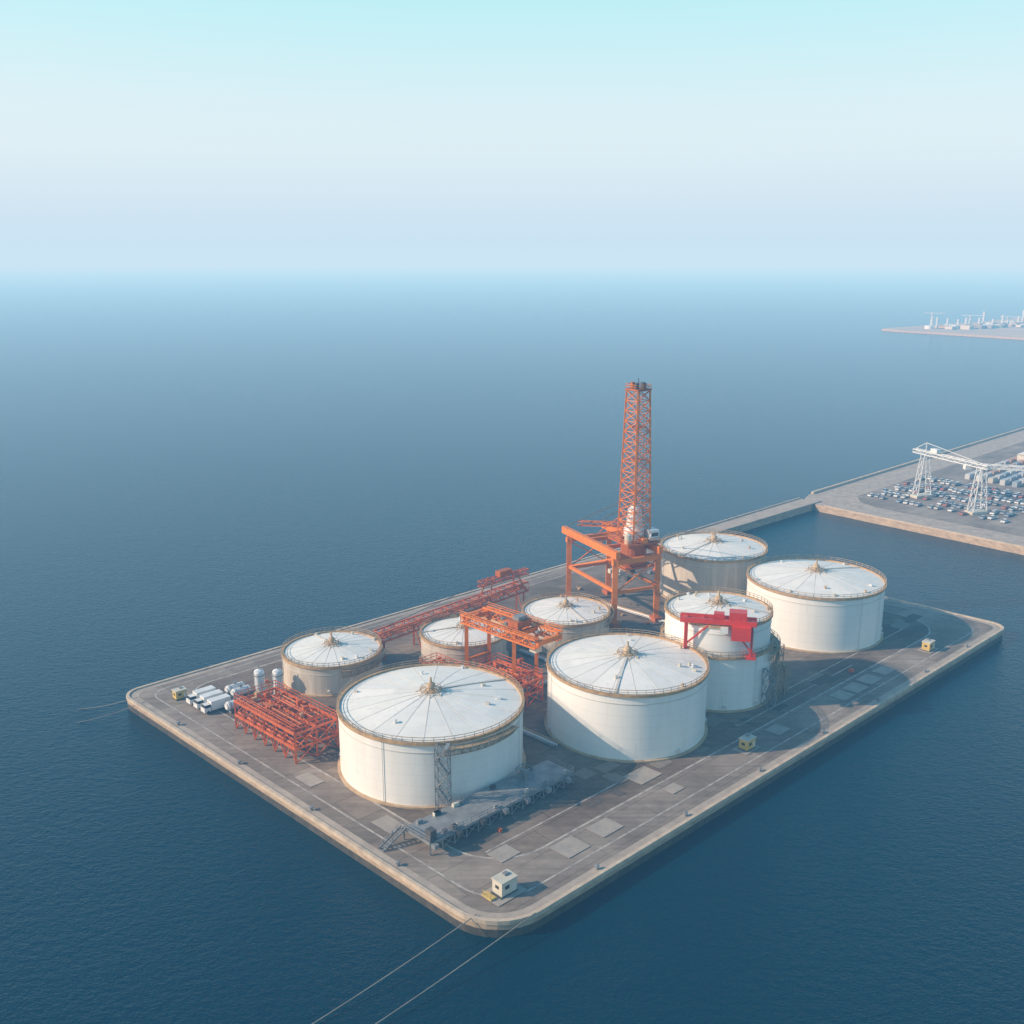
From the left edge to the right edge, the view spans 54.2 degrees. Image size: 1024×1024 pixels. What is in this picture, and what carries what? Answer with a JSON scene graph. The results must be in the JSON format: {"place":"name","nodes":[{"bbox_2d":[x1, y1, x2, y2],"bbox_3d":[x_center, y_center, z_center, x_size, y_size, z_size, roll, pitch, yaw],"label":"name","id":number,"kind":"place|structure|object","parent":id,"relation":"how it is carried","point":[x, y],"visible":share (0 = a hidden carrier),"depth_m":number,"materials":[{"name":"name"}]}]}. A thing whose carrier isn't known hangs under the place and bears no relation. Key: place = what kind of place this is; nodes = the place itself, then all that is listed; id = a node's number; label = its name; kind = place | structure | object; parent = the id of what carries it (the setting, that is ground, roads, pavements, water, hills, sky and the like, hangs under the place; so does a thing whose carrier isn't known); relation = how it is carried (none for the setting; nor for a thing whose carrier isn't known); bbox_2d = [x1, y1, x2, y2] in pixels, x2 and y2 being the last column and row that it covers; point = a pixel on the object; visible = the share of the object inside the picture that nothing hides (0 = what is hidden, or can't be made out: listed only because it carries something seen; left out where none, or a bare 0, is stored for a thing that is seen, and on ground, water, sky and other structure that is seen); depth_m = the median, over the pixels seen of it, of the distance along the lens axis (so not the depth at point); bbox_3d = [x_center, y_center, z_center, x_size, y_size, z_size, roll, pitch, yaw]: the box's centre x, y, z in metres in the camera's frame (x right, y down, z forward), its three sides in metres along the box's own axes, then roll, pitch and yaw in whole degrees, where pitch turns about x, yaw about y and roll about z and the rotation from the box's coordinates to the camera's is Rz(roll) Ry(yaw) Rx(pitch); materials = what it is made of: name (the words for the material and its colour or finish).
{"place":"outdoors","nodes":[
{"label":"outdoors","id":0,"kind":"place"},
{"bbox_2d":[373,567,528,659],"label":"conveyor bridge","id":1,"kind":"structure","parent":0,"point":[503,573],"depth_m":300.60,"materials":[{"name":"metal"}]},
{"bbox_2d":[0,264,1023,1023],"bbox_3d":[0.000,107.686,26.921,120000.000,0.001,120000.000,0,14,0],"label":"sea water","id":2,"kind":"structure","parent":0,"point":[206,464],"depth_m":370.89,"materials":[{"name":"blue liquid"}]},
{"bbox_2d":[126,544,1003,937],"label":"harbour platform","id":3,"kind":"structure","parent":2,"relation":"in","point":[594,826],"depth_m":220.68,"materials":[{"name":"concrete"}]},
{"bbox_2d":[83,697,136,708],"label":"mooring line","id":4,"kind":"object","parent":3,"relation":"attached to","point":[106,705],"visible":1,"depth_m":255.68,"materials":[{"name":"fabric"}]},
{"bbox_2d":[76,701,144,722],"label":"mooring line","id":5,"kind":"object","parent":3,"relation":"attached to","point":[107,715],"visible":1,"depth_m":250.31,"materials":[{"name":"fabric"}]},
{"bbox_2d":[172,686,186,700],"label":"site cabin","id":6,"kind":"object","parent":3,"relation":"on","point":[179,693],"visible":0.97,"depth_m":254.34,"materials":[{"name":"yellow metal"}]},
{"bbox_2d":[186,685,215,704],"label":"delivery truck","id":7,"kind":"object","parent":3,"relation":"on","point":[191,698],"visible":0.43,"depth_m":251.50,"materials":[{"name":"white paint"}]},
{"bbox_2d":[193,689,222,709],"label":"delivery truck","id":8,"kind":"object","parent":3,"relation":"on","point":[200,701],"visible":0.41,"depth_m":249.00,"materials":[{"name":"white paint"}]},
{"bbox_2d":[201,693,230,714],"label":"delivery truck","id":9,"kind":"object","parent":3,"relation":"on","point":[212,704],"visible":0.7,"depth_m":247.00,"materials":[{"name":"white paint"}]},
{"bbox_2d":[224,694,244,713],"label":"horizontal tank","id":10,"kind":"object","parent":3,"relation":"on","point":[229,706],"visible":0.53,"depth_m":246.27,"materials":[{"name":"white metal"}]},
{"bbox_2d":[224,678,244,695],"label":"horizontal tank","id":11,"kind":"object","parent":3,"relation":"on","point":[227,688],"visible":0.71,"depth_m":255.85,"materials":[{"name":"white metal"}]},
{"bbox_2d":[230,681,250,698],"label":"horizontal tank","id":12,"kind":"object","parent":3,"relation":"on","point":[239,688],"visible":0.77,"depth_m":254.34,"materials":[{"name":"white metal"}]},
{"bbox_2d":[253,665,264,694],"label":"vertical vessel","id":13,"kind":"object","parent":3,"relation":"on","point":[259,675],"visible":0.77,"depth_m":255.34,"materials":[{"name":"white paint"}]},
{"bbox_2d":[271,665,283,695],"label":"vertical vessel","id":14,"kind":"object","parent":3,"relation":"on","point":[277,673],"visible":0.76,"depth_m":255.31,"materials":[{"name":"white paint"}]},
{"bbox_2d":[234,680,338,763],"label":"pipe rack","id":15,"kind":"object","parent":3,"relation":"on","point":[267,715],"visible":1,"depth_m":230.13,"materials":[{"name":"metal"}]},
{"bbox_2d":[281,627,385,697],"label":"storage tank","id":16,"kind":"object","parent":3,"relation":"on","point":[325,664],"visible":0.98,"depth_m":260.12,"materials":[{"name":"metal"}]},
{"bbox_2d":[312,914,476,1023],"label":"mooring line","id":17,"kind":"object","parent":3,"relation":"attached to","point":[392,971],"visible":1,"depth_m":158.90,"materials":[{"name":"fabric"}]},
{"bbox_2d":[336,659,532,810],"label":"storage tank","id":18,"kind":"object","parent":3,"relation":"on","point":[431,736],"visible":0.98,"depth_m":208.66,"materials":[{"name":"metal"}]},
{"bbox_2d":[419,652,466,664],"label":"pipe rack","id":19,"kind":"object","parent":3,"relation":"on","point":[439,657],"visible":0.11,"depth_m":266.38,"materials":[{"name":"metal"}]},
{"bbox_2d":[375,913,534,1023],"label":"mooring line","id":20,"kind":"object","parent":3,"relation":"attached to","point":[453,970],"visible":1,"depth_m":158.95,"materials":[{"name":"fabric"}]},
{"bbox_2d":[419,612,508,667],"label":"storage tank","id":21,"kind":"object","parent":3,"relation":"on","point":[445,636],"visible":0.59,"depth_m":274.94,"materials":[{"name":"metal"}]},
{"bbox_2d":[379,755,573,855],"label":"loading deck","id":22,"kind":"structure","parent":3,"relation":"on","point":[455,818],"depth_m":199.35,"materials":[{"name":"metal"}]},
{"bbox_2d":[482,869,517,900],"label":"site cabin","id":23,"kind":"object","parent":3,"relation":"on","point":[504,883],"visible":1,"depth_m":175.44,"materials":[{"name":"white metal"}]},
{"bbox_2d":[495,871,515,890],"bbox_3d":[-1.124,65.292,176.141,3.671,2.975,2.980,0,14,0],"label":"booth windows","id":24,"kind":"structure","parent":23,"relation":"in","point":[504,873],"depth_m":176.24,"materials":[{"name":"grey glass"}]},
{"bbox_2d":[464,653,542,706],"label":"pipe rack","id":25,"kind":"object","parent":3,"relation":"on","point":[523,672],"visible":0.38,"depth_m":253.69,"materials":[{"name":"metal"}]},
{"bbox_2d":[459,602,562,690],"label":"gantry crane","id":26,"kind":"object","parent":3,"relation":"on","point":[523,622],"visible":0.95,"depth_m":255.21,"materials":[{"name":"metal"}]},
{"bbox_2d":[265,568,854,831],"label":"yard crates","id":27,"kind":"object","parent":3,"relation":"on","point":[850,670],"visible":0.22,"depth_m":306.68,"materials":[{"name":"metal"}]},
{"bbox_2d":[520,592,613,653],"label":"storage tank","id":28,"kind":"object","parent":3,"relation":"on","point":[571,614],"visible":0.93,"depth_m":288.95,"materials":[{"name":"metal"}]},
{"bbox_2d":[517,601,664,746],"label":"pipework","id":29,"kind":"object","parent":3,"relation":"on","point":[540,737],"visible":0.04,"depth_m":263.51,"materials":[{"name":"metal"}]},
{"bbox_2d":[562,378,662,629],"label":"derrick crane","id":30,"kind":"object","parent":3,"relation":"on","point":[633,538],"visible":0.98,"depth_m":305.23,"materials":[{"name":"orange metal"}]},
{"bbox_2d":[544,628,709,762],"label":"storage tank","id":31,"kind":"object","parent":3,"relation":"on","point":[623,697],"visible":0.99,"depth_m":226.10,"materials":[{"name":"metal"}]},
{"bbox_2d":[660,529,767,598],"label":"storage tank","id":32,"kind":"object","parent":3,"relation":"on","point":[702,561],"visible":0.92,"depth_m":324.36,"materials":[{"name":"metal"}]},
{"bbox_2d":[660,587,789,712],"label":"storage tank","id":33,"kind":"object","parent":3,"relation":"on","point":[737,681],"visible":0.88,"depth_m":247.95,"materials":[{"name":"metal"}]},
{"bbox_2d":[680,609,756,660],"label":"gantry crane","id":34,"kind":"object","parent":33,"relation":"on","point":[739,622],"visible":0.93,"depth_m":242.16,"materials":[{"name":"red paint"}]},
{"bbox_2d":[738,733,756,751],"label":"site cabin","id":35,"kind":"object","parent":3,"relation":"on","point":[747,741],"visible":1,"depth_m":227.75,"materials":[{"name":"metal"}]},
{"bbox_2d":[742,734,754,746],"bbox_3d":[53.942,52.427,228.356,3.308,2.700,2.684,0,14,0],"label":"booth windows","id":36,"kind":"structure","parent":35,"relation":"in","point":[747,735],"depth_m":228.35,"materials":[{"name":"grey glass"}]},
{"bbox_2d":[746,554,886,653],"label":"storage tank","id":37,"kind":"object","parent":3,"relation":"on","point":[823,606],"visible":0.95,"depth_m":286.96,"materials":[{"name":"metal"}]},
{"bbox_2d":[921,638,935,651],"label":"site cabin","id":38,"kind":"object","parent":3,"relation":"on","point":[928,644],"visible":1,"depth_m":285.76,"materials":[{"name":"yellow metal"}]},
{"bbox_2d":[658,497,821,543],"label":"connecting pier","id":39,"kind":"structure","parent":2,"relation":"in","point":[766,515],"depth_m":437.63,"materials":[{"name":"concrete"}]},
{"bbox_2d":[805,427,1023,554],"bbox_3d":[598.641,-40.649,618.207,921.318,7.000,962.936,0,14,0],"label":"port terminal","id":40,"kind":"object","parent":2,"relation":"in","point":[851,499],"visible":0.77,"depth_m":464.70,"materials":[{"name":"concrete"}]},
{"bbox_2d":[909,443,1023,514],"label":"ship to shore crane","id":41,"kind":"object","parent":40,"relation":"on","point":[966,466],"visible":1,"depth_m":445.24,"materials":[{"name":"white paint"}]},
{"bbox_2d":[987,515,996,519],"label":"parked car","id":42,"kind":"object","parent":40,"relation":"on","point":[991,517],"visible":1,"depth_m":432.18,"materials":[{"name":"paint"}]},
{"bbox_2d":[965,456,1023,487],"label":"shipping containers","id":43,"kind":"object","parent":40,"relation":"on","point":[1014,478],"visible":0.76,"depth_m":513.44,"materials":[{"name":"white metal"}]},
{"bbox_2d":[1017,452,1023,460],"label":"warehouse","id":44,"kind":"structure","parent":40,"relation":"on","point":[1020,456],"depth_m":550.84,"materials":[{"name":"beige paint"}]},
{"bbox_2d":[0,0,1023,263],"label":"sky","id":45,"kind":"structure","parent":0,"point":[132,131],"materials":[{"name":"blue"}]},
{"bbox_2d":[882,317,1023,339],"bbox_3d":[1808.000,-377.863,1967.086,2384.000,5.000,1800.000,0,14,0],"label":"peninsula ground","id":46,"kind":"structure","parent":0,"point":[1013,332],"depth_m":1601.45,"materials":[{"name":"grey concrete"}]},
{"bbox_2d":[924,311,1023,329],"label":"distant refinery","id":47,"kind":"structure","parent":46,"relation":"on","point":[983,324],"depth_m":1694.92,"materials":[{"name":"metal"}]}
]}

